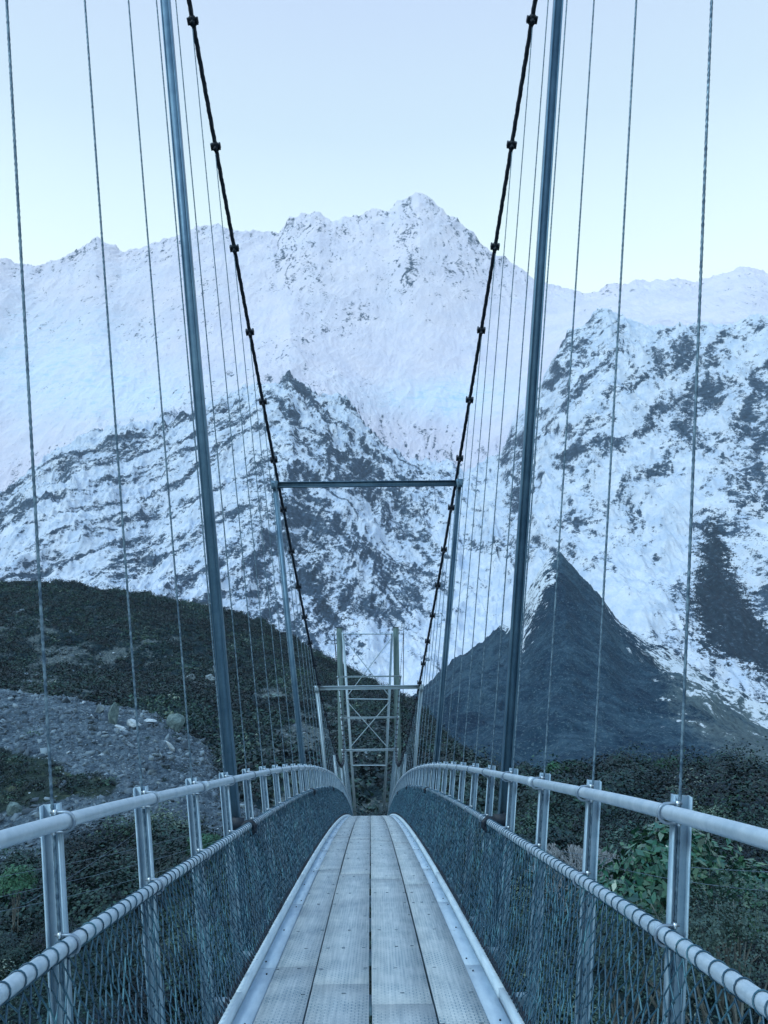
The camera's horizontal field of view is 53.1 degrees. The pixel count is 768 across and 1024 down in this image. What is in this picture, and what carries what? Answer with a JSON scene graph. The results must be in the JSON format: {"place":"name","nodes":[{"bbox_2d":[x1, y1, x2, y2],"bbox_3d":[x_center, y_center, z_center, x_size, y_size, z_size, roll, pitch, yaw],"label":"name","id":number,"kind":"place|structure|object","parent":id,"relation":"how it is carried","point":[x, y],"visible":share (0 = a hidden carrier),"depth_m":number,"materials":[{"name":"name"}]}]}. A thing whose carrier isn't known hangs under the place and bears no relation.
{"place":"outdoors","nodes":[
{"label":"outdoors","id":0,"kind":"place"},
{"bbox_2d":[0,689,276,864],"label":"scree slope","id":1,"kind":"structure","parent":0,"point":[63,796],"depth_m":76.68,"materials":[{"name":"grey gravel"}]},
{"bbox_2d":[6,802,21,815],"bbox_3d":[-30.165,24.314,62.727,1.188,1.401,0.869,4,-9,-32],"label":"boulder","id":2,"kind":"object","parent":1,"relation":"on","point":[13,808],"visible":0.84,"depth_m":62.42,"materials":[{"name":"grey stone"}]},
{"bbox_2d":[96,704,104,712],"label":"boulder","id":3,"kind":"object","parent":1,"relation":"on","point":[100,708],"visible":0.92,"depth_m":97.05,"materials":[{"name":"grey stone"}]},
{"bbox_2d":[0,695,202,820],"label":"scree scrub","id":4,"kind":"object","parent":1,"relation":"on","point":[69,785],"visible":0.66,"depth_m":69.18,"materials":[{"name":"green plant"}]},
{"bbox_2d":[108,702,118,724],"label":"boulder","id":5,"kind":"object","parent":1,"relation":"on","point":[113,712],"visible":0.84,"depth_m":92.81,"materials":[{"name":"grey stone"}]},
{"bbox_2d":[115,725,125,729],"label":"rock slab","id":6,"kind":"object","parent":1,"relation":"on","point":[119,727],"visible":0.6,"depth_m":91.36,"materials":[{"name":"white stone"}]},
{"bbox_2d":[127,719,141,727],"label":"rock slab","id":7,"kind":"object","parent":1,"relation":"on","point":[131,723],"visible":0.84,"depth_m":92.93,"materials":[{"name":"grey stone"}]},
{"bbox_2d":[0,689,276,862],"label":"scree stones","id":8,"kind":"object","parent":1,"relation":"on","point":[152,771],"visible":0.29,"depth_m":81.61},
{"bbox_2d":[144,718,156,721],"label":"rock slab","id":9,"kind":"object","parent":1,"relation":"on","point":[150,720],"visible":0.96,"depth_m":98.00,"materials":[{"name":"grey stone"}]},
{"bbox_2d":[166,741,174,751],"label":"rock slab","id":10,"kind":"object","parent":1,"relation":"on","point":[170,746],"visible":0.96,"depth_m":86.52,"materials":[{"name":"grey stone"}]},
{"bbox_2d":[166,714,184,731],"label":"boulder","id":11,"kind":"object","parent":1,"relation":"on","point":[175,722],"visible":0.84,"depth_m":101.02,"materials":[{"name":"grey stone"}]},
{"bbox_2d":[0,581,461,825],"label":"hill","id":12,"kind":"structure","parent":0,"point":[109,655],"depth_m":214.83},
{"bbox_2d":[9,608,392,756],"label":"hillside stones","id":13,"kind":"object","parent":12,"relation":"on","point":[293,725],"visible":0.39,"depth_m":206.09,"materials":[{"name":"grey stone"}]},
{"bbox_2d":[205,674,214,680],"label":"boulder","id":14,"kind":"object","parent":12,"relation":"on","point":[209,676],"visible":0.61,"depth_m":197.23,"materials":[{"name":"grey stone"}]},
{"bbox_2d":[0,575,515,816],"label":"hillside scrub","id":15,"kind":"object","parent":12,"relation":"on","point":[115,690],"visible":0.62,"depth_m":190.54,"materials":[{"name":"green plant"}]},
{"bbox_2d":[262,693,281,698],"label":"boulder","id":16,"kind":"object","parent":12,"relation":"on","point":[274,695],"visible":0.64,"depth_m":167.99,"materials":[{"name":"grey stone"}]},
{"bbox_2d":[0,192,767,701],"bbox_3d":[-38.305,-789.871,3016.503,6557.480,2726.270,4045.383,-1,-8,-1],"label":"mountain","id":17,"kind":"structure","parent":0,"point":[366,334],"depth_m":2365.66,"materials":[{"name":"white snow"}]},
{"bbox_2d":[0,702,767,1023],"bbox_3d":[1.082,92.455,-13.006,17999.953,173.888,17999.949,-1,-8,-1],"label":"ground","id":18,"kind":"structure","parent":0,"point":[652,1008],"depth_m":19.63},
{"bbox_2d":[0,864,38,932],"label":"lime shrub","id":19,"kind":"object","parent":18,"relation":"on","point":[13,882],"visible":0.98,"depth_m":24.30,"materials":[{"name":"green plant"}]},
{"bbox_2d":[186,833,222,876],"bbox_3d":[-7.566,14.521,32.193,1.590,2.034,1.653,-1,-8,-1],"label":"lime shrub","id":20,"kind":"object","parent":18,"relation":"on","point":[209,839],"visible":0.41,"depth_m":31.99,"materials":[{"name":"green plant"}]},
{"bbox_2d":[0,0,767,1023],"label":"suspension bridge","id":21,"kind":"structure","parent":18,"relation":"on","point":[308,956],"depth_m":5.44,"materials":[{"name":"metal"}]},
{"bbox_2d":[0,736,767,1023],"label":"valley scrub","id":22,"kind":"object","parent":18,"relation":"on","point":[726,777],"visible":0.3,"depth_m":36.98,"materials":[{"name":"green plant"}]},
{"bbox_2d":[525,843,605,918],"bbox_3d":[3.427,6.729,14.091,1.556,1.116,1.590,-1,-8,-1],"label":"twiggy shrub","id":23,"kind":"object","parent":22,"relation":"on","point":[577,850],"visible":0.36,"depth_m":14.13,"materials":[{"name":"grey plant"}]},
{"bbox_2d":[561,759,591,772],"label":"bush","id":24,"kind":"object","parent":22,"relation":"on","point":[571,762],"visible":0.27,"depth_m":95.25,"materials":[{"name":"green plant"}]},
{"bbox_2d":[567,848,635,892],"bbox_3d":[4.240,7.114,15.082,1.245,0.893,1.272,-1,-8,-1],"label":"twiggy shrub","id":25,"kind":"object","parent":22,"relation":"on","point":[608,854],"visible":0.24,"depth_m":15.13,"materials":[{"name":"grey plant"}]},
{"bbox_2d":[565,817,719,1018],"bbox_3d":[3.981,6.225,11.805,2.378,3.006,1.666,-2,-8,13],"label":"broadleaf shrub","id":26,"kind":"object","parent":22,"relation":"on","point":[640,857],"visible":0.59,"depth_m":11.61,"materials":[{"name":"green plant"}]},
{"bbox_2d":[546,761,569,775],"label":"bush","id":27,"kind":"object","parent":18,"relation":"on","point":[554,764],"visible":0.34,"depth_m":92.52,"materials":[{"name":"green plant"}]},
{"bbox_2d":[602,755,639,765],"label":"bush","id":28,"kind":"object","parent":18,"relation":"on","point":[622,760],"visible":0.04,"depth_m":94.57,"materials":[{"name":"green plant"}]},
{"bbox_2d":[564,887,687,1023],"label":"leaved shrub","id":29,"kind":"object","parent":18,"relation":"on","point":[621,948],"visible":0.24,"depth_m":9.68,"materials":[{"name":"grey plant"}]},
{"bbox_2d":[651,756,683,774],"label":"bush","id":30,"kind":"object","parent":18,"relation":"on","point":[667,762],"visible":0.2,"depth_m":88.44,"materials":[{"name":"green plant"}]},
{"bbox_2d":[619,864,767,1023],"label":"leaved shrub","id":31,"kind":"object","parent":18,"relation":"on","point":[704,920],"visible":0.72,"depth_m":8.90,"materials":[{"name":"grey plant"}]},
{"bbox_2d":[664,838,767,1012],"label":"broadleaf shrub","id":32,"kind":"object","parent":18,"relation":"on","point":[719,863],"visible":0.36,"depth_m":12.11,"materials":[{"name":"green plant"}]},
{"bbox_2d":[710,794,753,816],"bbox_3d":[27.206,23.415,59.558,4.104,3.486,4.180,-1,-8,-1],"label":"bush","id":33,"kind":"object","parent":18,"relation":"on","point":[733,801],"visible":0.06,"depth_m":59.59,"materials":[{"name":"green plant"}]},
{"bbox_2d":[0,0,767,292],"label":"sky","id":34,"kind":"structure","parent":0,"point":[336,109],"materials":[{"name":"blue"}]},
{"bbox_2d":[517,761,537,771],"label":"bush","id":35,"kind":"object","parent":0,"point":[524,767],"visible":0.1,"depth_m":95.27,"materials":[{"name":"green plant"}]},
{"bbox_2d":[411,553,767,772],"bbox_3d":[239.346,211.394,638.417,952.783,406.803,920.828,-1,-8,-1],"label":"scrub slope","id":36,"kind":"structure","parent":0,"point":[640,690],"depth_m":471.92,"materials":[{"name":"grey stone"}]}
]}

